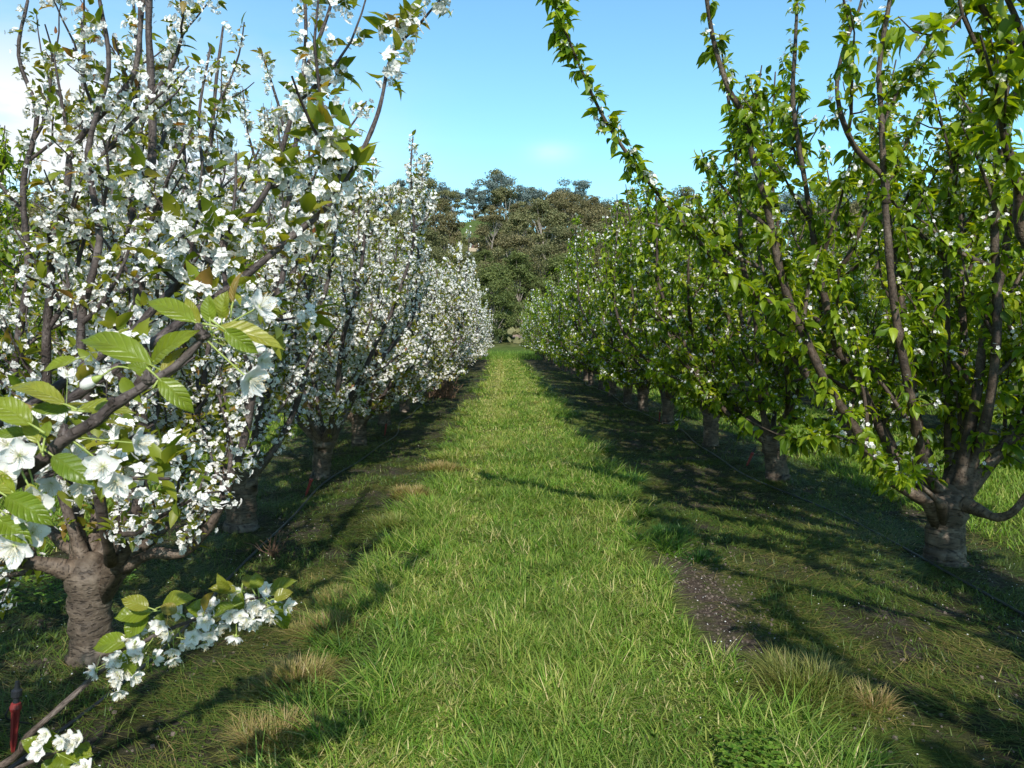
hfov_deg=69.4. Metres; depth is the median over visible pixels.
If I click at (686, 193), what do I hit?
gum tree
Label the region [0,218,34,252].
gum tree
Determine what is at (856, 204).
gum tree
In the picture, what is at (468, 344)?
cherry tree
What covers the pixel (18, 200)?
gum tree
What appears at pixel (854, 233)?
gum tree
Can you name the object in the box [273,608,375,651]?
grass tussock
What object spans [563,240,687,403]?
cherry tree
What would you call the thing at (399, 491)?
grass tussock
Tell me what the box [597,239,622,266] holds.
gum tree
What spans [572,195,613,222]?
gum tree
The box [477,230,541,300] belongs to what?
gum tree
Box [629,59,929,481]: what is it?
cherry tree
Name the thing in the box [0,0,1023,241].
sky
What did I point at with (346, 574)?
grass tussock
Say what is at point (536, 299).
cherry tree
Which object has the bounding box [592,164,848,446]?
cherry tree
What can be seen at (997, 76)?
cherry tree
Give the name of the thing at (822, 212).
gum tree
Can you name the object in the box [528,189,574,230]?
gum tree
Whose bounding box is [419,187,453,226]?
gum tree
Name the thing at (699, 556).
grass tussock
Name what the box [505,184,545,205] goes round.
gum tree
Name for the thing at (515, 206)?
gum tree
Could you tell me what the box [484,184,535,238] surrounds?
gum tree
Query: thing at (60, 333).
cherry tree
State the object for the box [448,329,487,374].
cherry tree
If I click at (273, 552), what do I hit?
dead weed
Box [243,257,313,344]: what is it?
cherry tree
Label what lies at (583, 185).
gum tree
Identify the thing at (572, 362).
cherry tree
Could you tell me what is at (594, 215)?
gum tree
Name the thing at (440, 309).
cherry tree
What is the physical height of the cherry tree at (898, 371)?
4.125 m
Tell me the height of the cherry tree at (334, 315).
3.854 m
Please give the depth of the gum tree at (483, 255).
118.56 m
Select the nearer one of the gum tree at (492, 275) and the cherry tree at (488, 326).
the cherry tree at (488, 326)
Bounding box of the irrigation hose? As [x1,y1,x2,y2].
[7,374,462,767]
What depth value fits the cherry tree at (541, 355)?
54.75 m
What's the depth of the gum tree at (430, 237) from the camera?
98.60 m
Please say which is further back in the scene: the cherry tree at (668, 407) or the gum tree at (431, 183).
the gum tree at (431, 183)
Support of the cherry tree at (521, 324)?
on the ground at (144, 728)
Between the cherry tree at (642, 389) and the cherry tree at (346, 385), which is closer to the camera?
the cherry tree at (346, 385)
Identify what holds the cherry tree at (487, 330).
on the ground at (144, 728)
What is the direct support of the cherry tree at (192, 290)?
on the ground at (144, 728)
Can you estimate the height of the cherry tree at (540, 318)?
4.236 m
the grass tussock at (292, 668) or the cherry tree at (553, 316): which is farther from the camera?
the cherry tree at (553, 316)
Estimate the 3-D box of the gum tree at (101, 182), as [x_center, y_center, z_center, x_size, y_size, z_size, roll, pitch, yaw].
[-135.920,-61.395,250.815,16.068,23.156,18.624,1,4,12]
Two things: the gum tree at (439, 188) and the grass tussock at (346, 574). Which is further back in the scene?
the gum tree at (439, 188)
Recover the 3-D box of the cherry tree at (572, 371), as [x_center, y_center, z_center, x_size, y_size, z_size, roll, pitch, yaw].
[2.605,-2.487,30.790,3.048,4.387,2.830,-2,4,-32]
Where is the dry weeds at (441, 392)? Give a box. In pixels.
[422,373,463,398]
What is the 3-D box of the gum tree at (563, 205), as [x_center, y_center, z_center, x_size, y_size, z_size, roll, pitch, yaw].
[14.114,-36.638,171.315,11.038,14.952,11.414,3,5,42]
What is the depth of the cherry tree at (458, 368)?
22.05 m
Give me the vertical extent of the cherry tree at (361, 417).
3.363 m
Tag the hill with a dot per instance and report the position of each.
(505, 346)
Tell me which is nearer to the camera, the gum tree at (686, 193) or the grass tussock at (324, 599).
the grass tussock at (324, 599)
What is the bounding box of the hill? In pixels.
[30,220,987,353]
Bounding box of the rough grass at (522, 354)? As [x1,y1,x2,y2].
[477,349,542,359]
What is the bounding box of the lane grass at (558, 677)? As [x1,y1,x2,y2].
[0,355,1023,767]
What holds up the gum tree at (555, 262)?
on the hill
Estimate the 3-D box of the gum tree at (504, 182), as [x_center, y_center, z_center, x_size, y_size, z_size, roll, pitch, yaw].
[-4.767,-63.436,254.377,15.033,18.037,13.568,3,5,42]
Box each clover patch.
[0,569,137,611]
[714,723,802,767]
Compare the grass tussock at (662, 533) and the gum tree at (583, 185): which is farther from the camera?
the gum tree at (583, 185)
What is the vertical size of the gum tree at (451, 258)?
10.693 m
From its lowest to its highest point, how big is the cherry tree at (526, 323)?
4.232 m
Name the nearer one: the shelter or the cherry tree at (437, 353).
the cherry tree at (437, 353)
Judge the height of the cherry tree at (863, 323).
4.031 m
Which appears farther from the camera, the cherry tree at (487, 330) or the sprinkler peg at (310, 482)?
the cherry tree at (487, 330)
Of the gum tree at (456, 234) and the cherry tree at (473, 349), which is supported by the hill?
the gum tree at (456, 234)
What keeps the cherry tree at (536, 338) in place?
on the ground at (144, 728)
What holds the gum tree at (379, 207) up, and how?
on the hill
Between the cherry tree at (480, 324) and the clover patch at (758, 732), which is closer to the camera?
the clover patch at (758, 732)
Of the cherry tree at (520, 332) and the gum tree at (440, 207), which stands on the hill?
the gum tree at (440, 207)
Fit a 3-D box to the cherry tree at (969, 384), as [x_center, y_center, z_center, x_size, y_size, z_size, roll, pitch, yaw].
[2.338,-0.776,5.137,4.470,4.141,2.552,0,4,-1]
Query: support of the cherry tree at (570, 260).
on the ground at (144, 728)
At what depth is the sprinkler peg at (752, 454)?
8.63 m
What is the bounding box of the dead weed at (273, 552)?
[244,528,287,558]
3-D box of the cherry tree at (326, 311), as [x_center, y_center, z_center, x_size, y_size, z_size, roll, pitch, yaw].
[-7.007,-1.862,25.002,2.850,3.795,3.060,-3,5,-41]
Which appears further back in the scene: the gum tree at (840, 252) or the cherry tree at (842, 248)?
the gum tree at (840, 252)
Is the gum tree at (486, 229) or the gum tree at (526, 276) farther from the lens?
the gum tree at (486, 229)
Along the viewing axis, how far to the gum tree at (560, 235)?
113.04 m
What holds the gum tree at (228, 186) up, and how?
on the hill
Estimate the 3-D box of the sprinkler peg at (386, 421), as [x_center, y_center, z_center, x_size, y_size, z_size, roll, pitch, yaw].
[-1.989,0.664,11.496,0.074,0.274,0.191,-2,4,-27]
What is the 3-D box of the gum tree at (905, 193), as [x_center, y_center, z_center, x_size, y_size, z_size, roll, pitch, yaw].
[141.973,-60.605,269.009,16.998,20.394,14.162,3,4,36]
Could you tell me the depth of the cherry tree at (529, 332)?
45.39 m
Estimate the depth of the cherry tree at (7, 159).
8.46 m
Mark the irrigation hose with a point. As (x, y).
(21, 760)
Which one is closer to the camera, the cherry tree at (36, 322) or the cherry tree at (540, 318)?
the cherry tree at (36, 322)
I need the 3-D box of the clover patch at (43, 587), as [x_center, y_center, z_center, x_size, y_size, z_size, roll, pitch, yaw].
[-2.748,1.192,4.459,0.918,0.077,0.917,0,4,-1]
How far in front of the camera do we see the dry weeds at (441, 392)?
18.60 m
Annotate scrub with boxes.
[0,218,989,343]
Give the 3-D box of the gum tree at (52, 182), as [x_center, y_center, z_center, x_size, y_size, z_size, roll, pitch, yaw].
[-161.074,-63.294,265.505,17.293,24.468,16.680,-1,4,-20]
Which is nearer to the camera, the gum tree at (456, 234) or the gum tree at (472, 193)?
the gum tree at (456, 234)
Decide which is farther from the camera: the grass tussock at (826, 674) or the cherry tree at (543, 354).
the cherry tree at (543, 354)
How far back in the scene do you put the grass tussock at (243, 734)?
2.73 m
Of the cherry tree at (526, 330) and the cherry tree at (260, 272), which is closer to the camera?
the cherry tree at (260, 272)
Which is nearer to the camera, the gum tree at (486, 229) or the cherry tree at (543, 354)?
the cherry tree at (543, 354)
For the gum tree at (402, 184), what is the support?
on the hill
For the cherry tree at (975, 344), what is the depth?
11.02 m
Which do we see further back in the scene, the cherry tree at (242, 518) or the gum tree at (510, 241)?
the gum tree at (510, 241)
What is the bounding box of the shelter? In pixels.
[469,242,478,251]
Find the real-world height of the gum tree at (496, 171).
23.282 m
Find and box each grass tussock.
[209,698,350,767]
[227,645,349,712]
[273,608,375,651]
[297,581,373,609]
[334,566,382,582]
[347,509,440,532]
[386,481,444,500]
[404,460,467,472]
[604,471,650,486]
[642,519,701,542]
[675,545,724,565]
[729,637,908,737]
[836,673,917,733]
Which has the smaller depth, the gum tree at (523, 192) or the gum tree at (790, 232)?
the gum tree at (790, 232)
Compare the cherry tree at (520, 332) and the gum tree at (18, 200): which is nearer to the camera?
the cherry tree at (520, 332)
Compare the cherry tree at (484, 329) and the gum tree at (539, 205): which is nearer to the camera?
the cherry tree at (484, 329)
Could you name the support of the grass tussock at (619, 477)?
on the ground at (144, 728)
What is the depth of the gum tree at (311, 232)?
94.06 m
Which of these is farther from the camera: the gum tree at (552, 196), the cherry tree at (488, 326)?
the gum tree at (552, 196)
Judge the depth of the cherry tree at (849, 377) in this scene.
25.69 m
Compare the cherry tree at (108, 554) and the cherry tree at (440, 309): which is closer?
the cherry tree at (108, 554)
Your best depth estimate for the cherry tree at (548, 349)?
33.45 m
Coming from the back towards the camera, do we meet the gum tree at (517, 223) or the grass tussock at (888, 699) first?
the gum tree at (517, 223)
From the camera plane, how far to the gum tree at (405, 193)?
181.59 m
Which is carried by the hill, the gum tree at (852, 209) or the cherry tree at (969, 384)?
the gum tree at (852, 209)
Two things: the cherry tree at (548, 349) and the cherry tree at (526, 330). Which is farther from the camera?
the cherry tree at (526, 330)
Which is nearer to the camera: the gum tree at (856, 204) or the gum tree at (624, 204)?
the gum tree at (856, 204)
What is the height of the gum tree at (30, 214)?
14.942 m
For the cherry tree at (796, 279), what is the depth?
19.05 m
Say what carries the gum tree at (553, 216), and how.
on the hill
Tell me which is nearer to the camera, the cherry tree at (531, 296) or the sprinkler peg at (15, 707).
the sprinkler peg at (15, 707)
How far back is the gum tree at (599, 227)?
135.09 m
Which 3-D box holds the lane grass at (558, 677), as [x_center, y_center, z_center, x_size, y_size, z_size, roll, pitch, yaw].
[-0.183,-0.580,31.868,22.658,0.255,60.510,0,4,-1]
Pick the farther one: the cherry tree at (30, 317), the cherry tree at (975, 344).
the cherry tree at (30, 317)
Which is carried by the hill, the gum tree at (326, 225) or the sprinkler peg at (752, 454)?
the gum tree at (326, 225)
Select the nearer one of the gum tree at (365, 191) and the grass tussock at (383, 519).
the grass tussock at (383, 519)
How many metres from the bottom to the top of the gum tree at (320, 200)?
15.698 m
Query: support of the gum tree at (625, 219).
on the hill
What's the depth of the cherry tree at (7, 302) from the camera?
15.41 m
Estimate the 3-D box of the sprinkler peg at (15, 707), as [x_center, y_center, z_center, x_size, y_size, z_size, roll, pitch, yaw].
[-1.828,1.204,2.730,0.070,0.286,0.188,-2,4,-24]
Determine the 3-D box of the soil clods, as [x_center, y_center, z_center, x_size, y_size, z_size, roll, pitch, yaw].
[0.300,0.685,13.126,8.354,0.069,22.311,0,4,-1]
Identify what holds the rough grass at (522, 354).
on the ground at (144, 728)
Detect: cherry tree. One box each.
[0,0,374,667]
[0,0,453,767]
[0,125,42,341]
[0,169,126,415]
[0,229,62,366]
[0,274,13,354]
[1,274,65,394]
[18,225,164,397]
[28,0,356,532]
[103,221,246,375]
[154,250,262,351]
[204,89,440,479]
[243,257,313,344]
[258,226,453,446]
[290,279,339,355]
[309,204,472,425]
[317,288,340,365]
[322,286,340,350]
[338,244,476,411]
[358,249,482,401]
[406,258,488,393]
[434,309,478,375]
[435,273,484,386]
[438,290,483,382]
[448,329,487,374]
[455,308,487,372]
[458,299,489,367]
[470,309,493,362]
[482,307,491,350]
[487,314,493,339]
[519,312,537,354]
[520,310,538,354]
[522,301,545,360]
[522,309,545,357]
[523,297,548,360]
[523,308,536,346]
[525,302,549,361]
[526,302,553,363]
[529,290,557,365]
[530,289,558,366]
[531,288,563,368]
[535,0,1023,567]
[536,298,577,373]
[538,282,596,371]
[544,267,609,380]
[544,271,637,385]
[545,264,638,389]
[546,286,609,376]
[555,232,660,395]
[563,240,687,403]
[564,203,702,411]
[583,185,753,423]
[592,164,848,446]
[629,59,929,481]
[726,244,850,386]
[794,224,895,378]
[818,232,973,408]
[844,199,1023,425]
[847,271,888,378]
[853,273,908,361]
[885,0,1023,258]
[958,193,1023,387]
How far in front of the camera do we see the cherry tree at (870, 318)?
14.41 m
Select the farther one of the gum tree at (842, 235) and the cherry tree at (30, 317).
the gum tree at (842, 235)
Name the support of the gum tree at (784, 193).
on the hill
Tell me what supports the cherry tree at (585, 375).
on the ground at (144, 728)
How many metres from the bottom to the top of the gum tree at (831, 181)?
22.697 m
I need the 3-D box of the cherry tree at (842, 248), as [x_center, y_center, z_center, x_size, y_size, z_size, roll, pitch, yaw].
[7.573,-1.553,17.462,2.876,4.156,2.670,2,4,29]
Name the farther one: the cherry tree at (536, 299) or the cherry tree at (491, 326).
the cherry tree at (491, 326)
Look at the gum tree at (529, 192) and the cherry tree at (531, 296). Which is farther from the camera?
the gum tree at (529, 192)
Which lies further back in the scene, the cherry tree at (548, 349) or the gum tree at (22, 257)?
the gum tree at (22, 257)
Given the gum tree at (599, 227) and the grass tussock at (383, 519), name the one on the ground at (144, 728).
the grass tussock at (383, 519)
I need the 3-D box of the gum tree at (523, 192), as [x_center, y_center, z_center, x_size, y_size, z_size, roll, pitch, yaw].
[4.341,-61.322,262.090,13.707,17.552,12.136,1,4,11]
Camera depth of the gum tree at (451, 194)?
249.48 m
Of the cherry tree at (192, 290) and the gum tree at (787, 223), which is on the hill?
the gum tree at (787, 223)
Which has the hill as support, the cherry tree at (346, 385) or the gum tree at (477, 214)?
the gum tree at (477, 214)
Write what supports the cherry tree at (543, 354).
on the ground at (144, 728)
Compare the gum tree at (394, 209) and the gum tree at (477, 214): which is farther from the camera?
the gum tree at (477, 214)
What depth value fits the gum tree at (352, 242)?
117.17 m
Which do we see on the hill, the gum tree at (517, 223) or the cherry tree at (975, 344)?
the gum tree at (517, 223)
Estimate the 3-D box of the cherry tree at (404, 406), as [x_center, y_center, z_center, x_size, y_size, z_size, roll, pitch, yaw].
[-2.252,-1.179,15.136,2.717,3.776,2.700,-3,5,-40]
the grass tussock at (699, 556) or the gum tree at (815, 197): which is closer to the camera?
the grass tussock at (699, 556)
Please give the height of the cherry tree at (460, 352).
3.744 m
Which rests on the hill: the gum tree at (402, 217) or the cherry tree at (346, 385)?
the gum tree at (402, 217)
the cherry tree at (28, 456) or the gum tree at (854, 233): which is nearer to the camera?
the cherry tree at (28, 456)
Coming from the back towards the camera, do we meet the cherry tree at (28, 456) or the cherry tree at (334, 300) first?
the cherry tree at (334, 300)
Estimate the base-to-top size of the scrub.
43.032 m
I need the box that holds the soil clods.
[0,414,1021,767]
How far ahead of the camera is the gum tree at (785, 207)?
252.42 m
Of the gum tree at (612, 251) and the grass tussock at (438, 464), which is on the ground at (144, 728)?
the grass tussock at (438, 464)
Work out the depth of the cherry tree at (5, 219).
9.60 m
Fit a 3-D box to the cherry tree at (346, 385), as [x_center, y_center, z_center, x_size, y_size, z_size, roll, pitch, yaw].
[-1.998,-0.845,7.804,2.502,3.896,2.616,-1,4,-17]
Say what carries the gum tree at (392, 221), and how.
on the hill
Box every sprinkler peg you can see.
[5,680,32,753]
[301,470,314,496]
[382,419,387,435]
[739,446,755,465]
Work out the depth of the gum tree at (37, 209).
174.03 m
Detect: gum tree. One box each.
[0,211,50,261]
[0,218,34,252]
[0,243,33,311]
[9,191,67,240]
[10,198,35,241]
[37,174,72,203]
[94,171,104,187]
[218,174,253,197]
[236,221,262,295]
[288,229,343,299]
[292,222,332,253]
[302,196,343,246]
[332,225,367,265]
[338,193,387,223]
[340,187,368,200]
[346,207,376,259]
[362,212,404,264]
[374,221,432,259]
[375,186,404,211]
[385,212,423,242]
[386,188,422,239]
[389,178,414,207]
[405,175,439,213]
[409,227,448,277]
[418,194,460,237]
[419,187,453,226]
[424,211,467,265]
[425,181,467,209]
[433,248,483,307]
[439,189,466,221]
[463,186,486,220]
[464,201,487,218]
[465,168,517,214]
[467,204,507,253]
[470,248,495,280]
[474,262,523,343]
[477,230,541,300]
[481,173,514,210]
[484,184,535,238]
[489,212,545,263]
[489,249,546,327]
[502,201,539,235]
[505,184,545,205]
[507,187,536,226]
[511,186,570,207]
[520,197,555,255]
[523,208,571,274]
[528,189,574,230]
[535,223,599,295]
[537,253,573,313]
[543,191,591,244]
[547,223,607,280]
[552,177,591,205]
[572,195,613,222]
[578,206,626,253]
[586,221,617,269]
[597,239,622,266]
[601,197,615,212]
[604,201,637,220]
[609,211,630,265]
[666,185,702,224]
[774,190,789,227]
[777,192,804,244]
[780,211,803,242]
[781,208,821,249]
[795,200,837,231]
[796,186,825,209]
[798,233,857,270]
[806,202,869,246]
[809,180,864,209]
[832,198,881,239]
[834,244,880,316]
[841,219,876,249]
[899,190,923,211]
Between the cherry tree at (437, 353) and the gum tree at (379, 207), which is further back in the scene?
the gum tree at (379, 207)
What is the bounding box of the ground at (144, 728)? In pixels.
[0,354,1023,767]
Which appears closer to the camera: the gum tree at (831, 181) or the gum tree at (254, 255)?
the gum tree at (254, 255)
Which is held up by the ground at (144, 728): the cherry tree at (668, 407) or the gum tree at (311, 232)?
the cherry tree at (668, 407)
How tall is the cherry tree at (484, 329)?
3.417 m
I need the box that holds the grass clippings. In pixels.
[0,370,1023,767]
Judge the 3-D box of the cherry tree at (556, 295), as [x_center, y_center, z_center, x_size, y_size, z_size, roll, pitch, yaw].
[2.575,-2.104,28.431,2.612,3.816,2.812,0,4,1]
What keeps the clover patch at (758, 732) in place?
on the ground at (144, 728)
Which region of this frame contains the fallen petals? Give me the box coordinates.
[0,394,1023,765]
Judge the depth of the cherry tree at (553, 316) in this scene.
23.46 m
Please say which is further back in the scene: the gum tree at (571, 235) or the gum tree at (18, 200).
the gum tree at (18, 200)
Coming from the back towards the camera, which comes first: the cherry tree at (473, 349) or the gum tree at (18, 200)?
the gum tree at (18, 200)
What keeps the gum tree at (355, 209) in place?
on the hill
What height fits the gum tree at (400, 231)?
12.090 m
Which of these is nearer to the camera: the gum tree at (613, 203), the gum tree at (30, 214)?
the gum tree at (30, 214)

